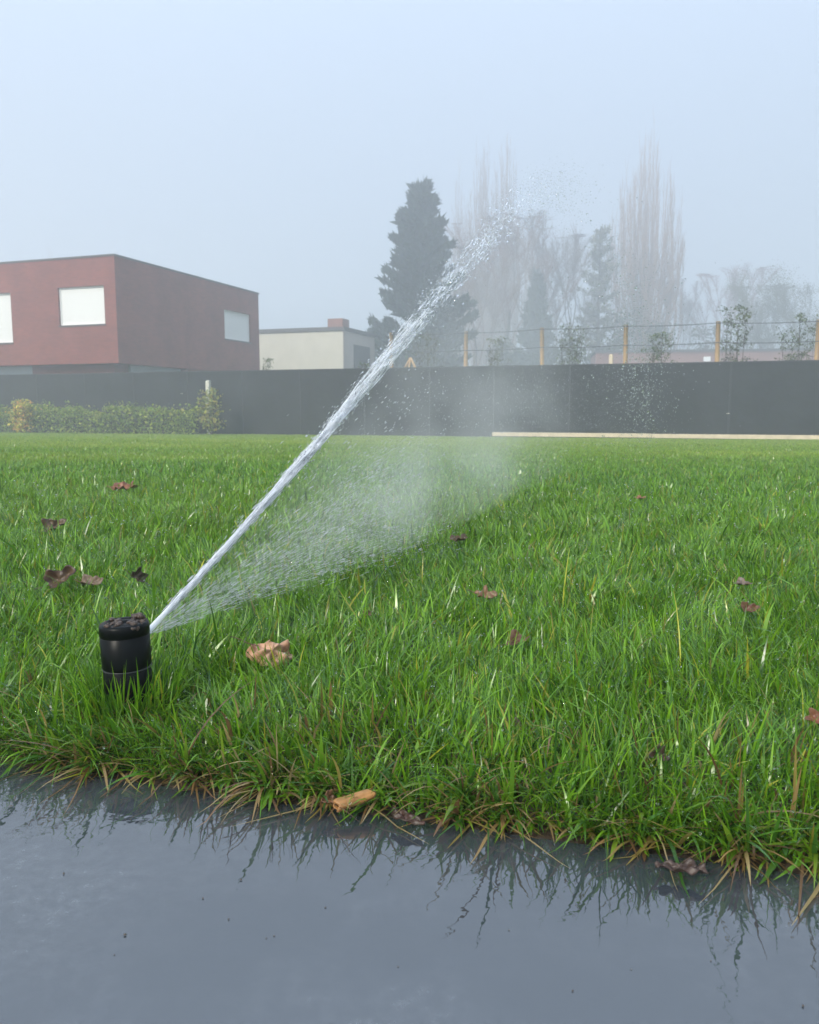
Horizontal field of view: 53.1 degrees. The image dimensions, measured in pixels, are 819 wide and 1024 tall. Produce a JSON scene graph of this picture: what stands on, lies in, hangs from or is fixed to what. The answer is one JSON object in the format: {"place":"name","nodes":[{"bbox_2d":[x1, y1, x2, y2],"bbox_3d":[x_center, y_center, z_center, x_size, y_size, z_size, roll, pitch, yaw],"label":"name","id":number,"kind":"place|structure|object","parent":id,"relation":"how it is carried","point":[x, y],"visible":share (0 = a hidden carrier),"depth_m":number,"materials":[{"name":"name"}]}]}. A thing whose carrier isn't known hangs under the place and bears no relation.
{"place":"outdoors","nodes":[
{"label":"outdoors","id":0,"kind":"place"},
{"bbox_2d":[0,254,259,374],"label":"brick house","id":1,"kind":"structure","parent":0,"point":[109,313],"depth_m":28.70,"materials":[{"name":"red brick"}]},
{"bbox_2d":[0,293,13,343],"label":"window","id":2,"kind":"structure","parent":1,"relation":"in","point":[6,335],"depth_m":29.04,"materials":[{"name":"white glass"}]},
{"bbox_2d":[58,286,105,326],"bbox_3d":[-11.135,-6.989,27.872,1.952,1.317,0.170,2,7,19],"label":"window","id":3,"kind":"structure","parent":1,"relation":"in","point":[79,306],"depth_m":27.92,"materials":[{"name":"white glass"}]},
{"bbox_2d":[224,310,251,343],"bbox_3d":[-7.315,-7.837,34.679,0.170,1.238,2.147,2,7,19],"label":"window","id":4,"kind":"structure","parent":1,"relation":"in","point":[236,324],"depth_m":34.74,"materials":[{"name":"white glass"}]},
{"bbox_2d":[259,318,376,369],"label":"cream house","id":5,"kind":"structure","parent":0,"point":[337,343],"depth_m":44.19,"materials":[{"name":"beige paint"}]},
{"bbox_2d":[354,345,369,367],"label":"garage door","id":6,"kind":"structure","parent":5,"relation":"in","point":[361,353],"depth_m":45.57,"materials":[{"name":"grey"}]},
{"bbox_2d":[150,171,561,632],"bbox_3d":[0.274,-0.812,2.561,0.188,1.443,3.844,2,7,14],"label":"water jet","id":7,"kind":"object","parent":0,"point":[156,622],"visible":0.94,"depth_m":1.32,"materials":[{"name":"white"}]},
{"bbox_2d":[162,206,523,615],"bbox_3d":[0.061,-0.509,1.902,0.170,0.972,2.311,2,7,14],"label":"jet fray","id":8,"kind":"object","parent":7,"relation":"attached to","point":[238,536],"visible":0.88,"depth_m":1.43,"materials":[{"name":"white liquid"}]},
{"bbox_2d":[293,140,627,468],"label":"jet drops","id":9,"kind":"object","parent":7,"relation":"attached to","point":[466,265],"visible":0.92,"depth_m":2.93,"materials":[{"name":"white liquid"}]},
{"bbox_2d":[0,764,818,1023],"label":"paving","id":10,"kind":"structure","parent":0,"point":[434,918],"depth_m":0.48,"materials":[{"name":"grey concrete"}]},
{"bbox_2d":[333,788,375,811],"bbox_3d":[-0.041,0.214,0.609,0.033,0.009,0.012,-12,11,-23],"label":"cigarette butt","id":11,"kind":"object","parent":10,"relation":"on","point":[367,794],"visible":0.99,"depth_m":0.61,"materials":[{"name":"orange paper"}]},
{"bbox_2d":[391,807,424,824],"bbox_3d":[-0.002,0.221,0.590,0.029,0.006,0.010,9,19,33],"label":"fallen leaf","id":12,"kind":"object","parent":10,"relation":"on","point":[403,815],"visible":1,"depth_m":0.59,"materials":[{"name":"brown plant"}]},
{"bbox_2d":[654,858,708,875],"bbox_3d":[0.175,0.228,0.526,0.033,0.007,0.011,-1,12,16],"label":"fallen leaf","id":13,"kind":"object","parent":10,"relation":"on","point":[690,866],"visible":1,"depth_m":0.53,"materials":[{"name":"brown plant"}]},
{"bbox_2d":[0,432,818,925],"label":"ground","id":14,"kind":"structure","parent":0,"point":[544,835],"depth_m":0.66,"materials":[{"name":"green plant"}]},
{"bbox_2d":[5,398,43,432],"bbox_3d":[-11.555,-2.887,24.547,1.161,1.094,1.138,6,9,38],"label":"yellow shrub","id":15,"kind":"object","parent":14,"relation":"on","point":[21,422],"visible":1,"depth_m":24.35,"materials":[{"name":"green plant"}]},
{"bbox_2d":[36,518,66,532],"bbox_3d":[-0.810,0.031,1.838,0.082,0.023,0.039,-24,51,-21],"label":"fallen leaf","id":16,"kind":"object","parent":14,"relation":"on","point":[54,523],"visible":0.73,"depth_m":1.85,"materials":[{"name":"brown plant"}]},
{"bbox_2d":[33,565,75,589],"bbox_3d":[-0.561,0.107,1.292,0.074,0.037,0.018,-27,-27,-10],"label":"fallen leaf","id":17,"kind":"object","parent":14,"relation":"on","point":[65,573],"visible":0.98,"depth_m":1.30,"materials":[{"name":"brown plant"}]},
{"bbox_2d":[73,574,102,584],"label":"fallen leaf","id":18,"kind":"object","parent":14,"relation":"on","point":[97,580],"visible":0.91,"depth_m":1.28,"materials":[{"name":"brown plant"}]},
{"bbox_2d":[0,399,207,434],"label":"hedge","id":19,"kind":"object","parent":14,"relation":"on","point":[68,412],"visible":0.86,"depth_m":23.83,"materials":[{"name":"green plant"}]},
{"bbox_2d":[107,481,137,490],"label":"fallen leaf","id":20,"kind":"object","parent":14,"relation":"on","point":[123,485],"visible":0.99,"depth_m":2.96,"materials":[{"name":"brown plant"}]},
{"bbox_2d":[98,612,152,719],"bbox_3d":[-0.275,0.163,0.803,0.047,0.125,0.050,-1,7,0],"label":"sprinkler","id":21,"kind":"object","parent":14,"relation":"on","point":[123,640],"visible":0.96,"depth_m":0.78,"materials":[{"name":"black plastic"}]},
{"bbox_2d":[123,566,147,583],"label":"fallen leaf","id":22,"kind":"object","parent":14,"relation":"on","point":[138,574],"visible":0.98,"depth_m":1.32,"materials":[{"name":"brown plant"}]},
{"bbox_2d":[205,380,211,433],"bbox_3d":[-5.736,-2.986,23.415,0.110,1.549,0.110,2,7,19],"label":"concrete post","id":23,"kind":"object","parent":14,"relation":"on","point":[208,383],"visible":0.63,"depth_m":23.31,"materials":[{"name":"grey concrete"}]},
{"bbox_2d":[197,383,230,433],"bbox_3d":[-5.451,-2.833,22.637,0.919,1.450,1.316,-4,8,-30],"label":"bushy shrub","id":24,"kind":"object","parent":14,"relation":"on","point":[210,417],"visible":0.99,"depth_m":22.54,"materials":[{"name":"green plant"}]},
{"bbox_2d":[230,636,293,669],"bbox_3d":[-0.162,0.153,0.894,0.074,0.028,0.039,13,48,-15],"label":"fallen leaf","id":25,"kind":"object","parent":14,"relation":"on","point":[283,645],"visible":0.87,"depth_m":0.90,"materials":[{"name":"brown plant"}]},
{"bbox_2d":[262,356,273,369],"bbox_3d":[-4.335,-3.542,24.820,0.571,2.312,0.631,0,7,0],"label":"young tree","id":26,"kind":"object","parent":14,"relation":"on","point":[268,361],"visible":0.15,"depth_m":24.67,"materials":[{"name":"grey plant"}]},
{"bbox_2d":[155,434,461,632],"bbox_3d":[-0.169,0.007,1.325,0.245,0.242,0.978,3,8,24],"label":"spray","id":27,"kind":"object","parent":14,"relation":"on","point":[195,605],"visible":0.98,"depth_m":1.26,"materials":[{"name":"white liquid"}]},
{"bbox_2d":[321,789,333,802],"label":"fallen leaf","id":28,"kind":"object","parent":14,"relation":"on","point":[329,795],"visible":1,"depth_m":0.61,"materials":[{"name":"brown plant"}]},
{"bbox_2d":[365,325,387,352],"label":"evergreen","id":29,"kind":"object","parent":14,"relation":"on","point":[369,330],"visible":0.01,"depth_m":54.50,"materials":[{"name":"plant"}]},
{"bbox_2d":[0,360,818,439],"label":"screen fence","id":30,"kind":"object","parent":14,"relation":"on","point":[768,400],"visible":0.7,"depth_m":21.11,"materials":[{"name":"fabric"}]},
{"bbox_2d":[0,477,818,873],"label":"water beads","id":31,"kind":"object","parent":14,"relation":"on","point":[448,645],"visible":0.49,"depth_m":0.97,"materials":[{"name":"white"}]},
{"bbox_2d":[404,357,415,366],"bbox_3d":[-0.072,-3.361,23.802,2.520,2.230,0.070,2,7,19],"label":"timber trestle","id":32,"kind":"object","parent":14,"relation":"on","point":[410,360],"visible":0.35,"depth_m":23.62,"materials":[{"name":"beige wood"}]},
{"bbox_2d":[366,177,480,367],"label":"pine tree","id":33,"kind":"object","parent":14,"relation":"on","point":[421,241],"visible":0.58,"depth_m":48.62,"materials":[{"name":"green plant"}]},
{"bbox_2d":[411,331,446,366],"bbox_3d":[0.602,-3.788,24.038,1.690,2.995,1.566,2,7,19],"label":"young tree","id":34,"kind":"object","parent":14,"relation":"on","point":[422,353],"visible":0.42,"depth_m":23.99,"materials":[{"name":"grey plant"}]},
{"bbox_2d":[446,160,470,365],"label":"poplar tree","id":35,"kind":"object","parent":14,"relation":"on","point":[459,217],"visible":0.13,"depth_m":96.43,"materials":[{"name":"grey plant"}]},
{"bbox_2d":[450,533,468,541],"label":"fallen leaf","id":36,"kind":"object","parent":14,"relation":"on","point":[457,537],"visible":0.99,"depth_m":1.74,"materials":[{"name":"brown plant"}]},
{"bbox_2d":[458,137,502,365],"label":"poplar tree","id":37,"kind":"object","parent":14,"relation":"on","point":[479,342],"visible":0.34,"depth_m":92.56,"materials":[{"name":"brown plant"}]},
{"bbox_2d":[467,585,497,598],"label":"fallen leaf","id":38,"kind":"object","parent":14,"relation":"on","point":[491,593],"visible":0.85,"depth_m":1.21,"materials":[{"name":"brown plant"}]},
{"bbox_2d":[440,242,532,365],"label":"bare tree","id":39,"kind":"object","parent":14,"relation":"on","point":[476,294],"visible":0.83,"depth_m":65.48,"materials":[{"name":"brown plant"}]},
{"bbox_2d":[486,336,511,365],"bbox_3d":[2.280,-3.592,23.323,1.188,2.782,1.218,5,9,37],"label":"young tree","id":40,"kind":"object","parent":14,"relation":"on","point":[491,359],"visible":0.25,"depth_m":23.29,"materials":[{"name":"grey plant"}]},
{"bbox_2d":[486,336,522,365],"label":"thicket","id":41,"kind":"object","parent":14,"relation":"on","point":[508,345],"visible":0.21,"depth_m":58.75,"materials":[{"name":"grey plant"}]},
{"bbox_2d":[486,132,529,362],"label":"poplar tree","id":42,"kind":"object","parent":14,"relation":"on","point":[515,320],"visible":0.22,"depth_m":94.44,"materials":[{"name":"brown plant"}]},
{"bbox_2d":[501,716,520,726],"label":"fallen leaf","id":43,"kind":"object","parent":14,"relation":"on","point":[517,720],"visible":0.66,"depth_m":0.72,"materials":[{"name":"brown plant"}]},
{"bbox_2d":[444,212,581,365],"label":"bare tree","id":44,"kind":"object","parent":14,"relation":"on","point":[525,266],"visible":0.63,"depth_m":68.95,"materials":[{"name":"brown plant"}]},
{"bbox_2d":[498,629,529,645],"bbox_3d":[0.120,0.149,0.956,0.040,0.011,0.021,-18,42,-17],"label":"fallen leaf","id":45,"kind":"object","parent":14,"relation":"on","point":[512,635],"visible":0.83,"depth_m":0.96,"materials":[{"name":"brown plant"}]},
{"bbox_2d":[454,208,605,357],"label":"bare tree","id":46,"kind":"object","parent":14,"relation":"on","point":[577,260],"visible":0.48,"depth_m":72.60,"materials":[{"name":"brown plant"}]},
{"bbox_2d":[512,264,560,364],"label":"cone evergreen","id":47,"kind":"object","parent":14,"relation":"on","point":[537,293],"visible":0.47,"depth_m":65.97,"materials":[{"name":"plant"}]},
{"bbox_2d":[518,233,623,363],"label":"bare tree","id":48,"kind":"object","parent":14,"relation":"on","point":[562,289],"visible":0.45,"depth_m":75.12,"materials":[{"name":"grey plant"}]},
{"bbox_2d":[554,323,588,364],"bbox_3d":[4.502,-3.647,22.498,1.648,3.096,1.586,0,7,0],"label":"young tree","id":49,"kind":"object","parent":14,"relation":"on","point":[573,350],"visible":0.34,"depth_m":22.34,"materials":[{"name":"green plant"}]},
{"bbox_2d":[547,326,596,364],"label":"thicket","id":50,"kind":"object","parent":14,"relation":"on","point":[562,355],"visible":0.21,"depth_m":56.77,"materials":[{"name":"grey plant"}]},
{"bbox_2d":[572,224,622,363],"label":"conifer tree","id":51,"kind":"object","parent":14,"relation":"on","point":[598,240],"visible":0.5,"depth_m":69.82,"materials":[{"name":"green plant"}]},
{"bbox_2d":[389,319,818,367],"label":"wire fence","id":52,"kind":"object","parent":14,"relation":"on","point":[717,342],"visible":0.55,"depth_m":21.06,"materials":[{"name":"brown"}]},
{"bbox_2d":[609,354,612,363],"bbox_3d":[5.133,-2.971,20.978,0.090,2.118,0.090,2,7,19],"label":"stake","id":53,"kind":"object","parent":14,"relation":"on","point":[611,359],"visible":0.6,"depth_m":20.82,"materials":[{"name":"beige wood"}]},
{"bbox_2d":[601,310,648,349],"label":"thicket","id":54,"kind":"object","parent":14,"relation":"on","point":[616,330],"visible":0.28,"depth_m":64.56,"materials":[{"name":"grey plant"}]},
{"bbox_2d":[604,115,685,349],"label":"poplar tree","id":55,"kind":"object","parent":14,"relation":"on","point":[640,268],"visible":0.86,"depth_m":76.74,"materials":[{"name":"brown plant"}]},
{"bbox_2d":[636,331,675,362],"bbox_3d":[6.657,-3.366,21.523,1.364,2.775,1.293,1,7,11],"label":"young tree","id":56,"kind":"object","parent":14,"relation":"on","point":[654,349],"visible":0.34,"depth_m":21.47,"materials":[{"name":"green plant"}]},
{"bbox_2d":[649,744,670,760],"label":"fallen leaf","id":57,"kind":"object","parent":14,"relation":"on","point":[653,753],"visible":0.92,"depth_m":0.66,"materials":[{"name":"brown plant"}]},
{"bbox_2d":[641,314,678,349],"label":"thicket","id":58,"kind":"object","parent":14,"relation":"on","point":[649,329],"visible":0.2,"depth_m":68.54,"materials":[{"name":"grey plant"}]},
{"bbox_2d":[639,278,711,349],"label":"bare tree","id":59,"kind":"object","parent":14,"relation":"on","point":[688,311],"visible":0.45,"depth_m":89.98,"materials":[{"name":"grey plant"}]},
{"bbox_2d":[590,348,814,363],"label":"brick building","id":60,"kind":"structure","parent":14,"relation":"on","point":[700,355],"depth_m":59.88,"materials":[{"name":"grey brick"}]},
{"bbox_2d":[681,325,733,348],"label":"thicket","id":61,"kind":"object","parent":14,"relation":"on","point":[706,341],"visible":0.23,"depth_m":74.58,"materials":[{"name":"grey plant"}]},
{"bbox_2d":[683,262,783,347],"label":"bare tree","id":62,"kind":"object","parent":14,"relation":"on","point":[762,270],"visible":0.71,"depth_m":89.01,"materials":[{"name":"grey plant"}]},
{"bbox_2d":[716,300,757,361],"bbox_3d":[8.330,-3.647,21.050,1.230,3.447,1.500,0,7,0],"label":"young tree","id":63,"kind":"object","parent":14,"relation":"on","point":[741,307],"visible":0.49,"depth_m":20.81,"materials":[{"name":"green plant"}]},
{"bbox_2d":[735,576,752,584],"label":"fallen leaf","id":64,"kind":"object","parent":14,"relation":"on","point":[740,581],"visible":1,"depth_m":1.26,"materials":[{"name":"brown plant"}]},
{"bbox_2d":[741,601,759,611],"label":"fallen leaf","id":65,"kind":"object","parent":14,"relation":"on","point":[752,605],"visible":0.94,"depth_m":1.11,"materials":[{"name":"brown plant"}]},
{"bbox_2d":[731,321,785,348],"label":"thicket","id":66,"kind":"object","parent":14,"relation":"on","point":[746,346],"visible":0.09,"depth_m":76.31,"materials":[{"name":"grey plant"}]},
{"bbox_2d":[721,265,815,348],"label":"bare tree","id":67,"kind":"object","parent":14,"relation":"on","point":[746,302],"visible":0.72,"depth_m":71.64,"materials":[{"name":"grey plant"}]},
{"bbox_2d":[735,259,818,348],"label":"bare tree","id":68,"kind":"object","parent":14,"relation":"on","point":[783,293],"visible":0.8,"depth_m":70.25,"materials":[{"name":"grey plant"}]},
{"bbox_2d":[774,313,817,360],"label":"young tree","id":69,"kind":"object","parent":14,"relation":"on","point":[801,317],"visible":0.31,"depth_m":20.30,"materials":[{"name":"green plant"}]},
{"bbox_2d":[778,324,814,347],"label":"thicket","id":70,"kind":"object","parent":14,"relation":"on","point":[801,339],"visible":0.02,"depth_m":76.50,"materials":[{"name":"grey plant"}]},
{"bbox_2d":[805,707,818,723],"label":"fallen leaf","id":71,"kind":"object","parent":14,"relation":"on","point":[814,713],"visible":1,"depth_m":0.71,"materials":[{"name":"brown plant"}]},
{"bbox_2d":[0,0,818,365],"label":"sky","id":72,"kind":"structure","parent":0,"point":[269,148],"materials":[{"name":"blue"}]},
{"bbox_2d":[150,202,703,633],"bbox_3d":[1.109,-1.723,7.192,3.464,2.249,13.144,3,8,23],"label":"fine spray","id":73,"kind":"object","parent":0,"point":[342,529],"visible":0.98,"depth_m":1.64,"materials":[{"name":"white liquid"}]},
{"bbox_2d":[441,324,472,365],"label":"thicket","id":74,"kind":"object","parent":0,"point":[456,355],"visible":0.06,"depth_m":52.88,"materials":[{"name":"grey plant"}]},
{"bbox_2d":[510,165,715,445],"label":"falling drops","id":75,"kind":"object","parent":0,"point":[632,338],"visible":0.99,"depth_m":9.81,"materials":[{"name":"white liquid"}]}
]}

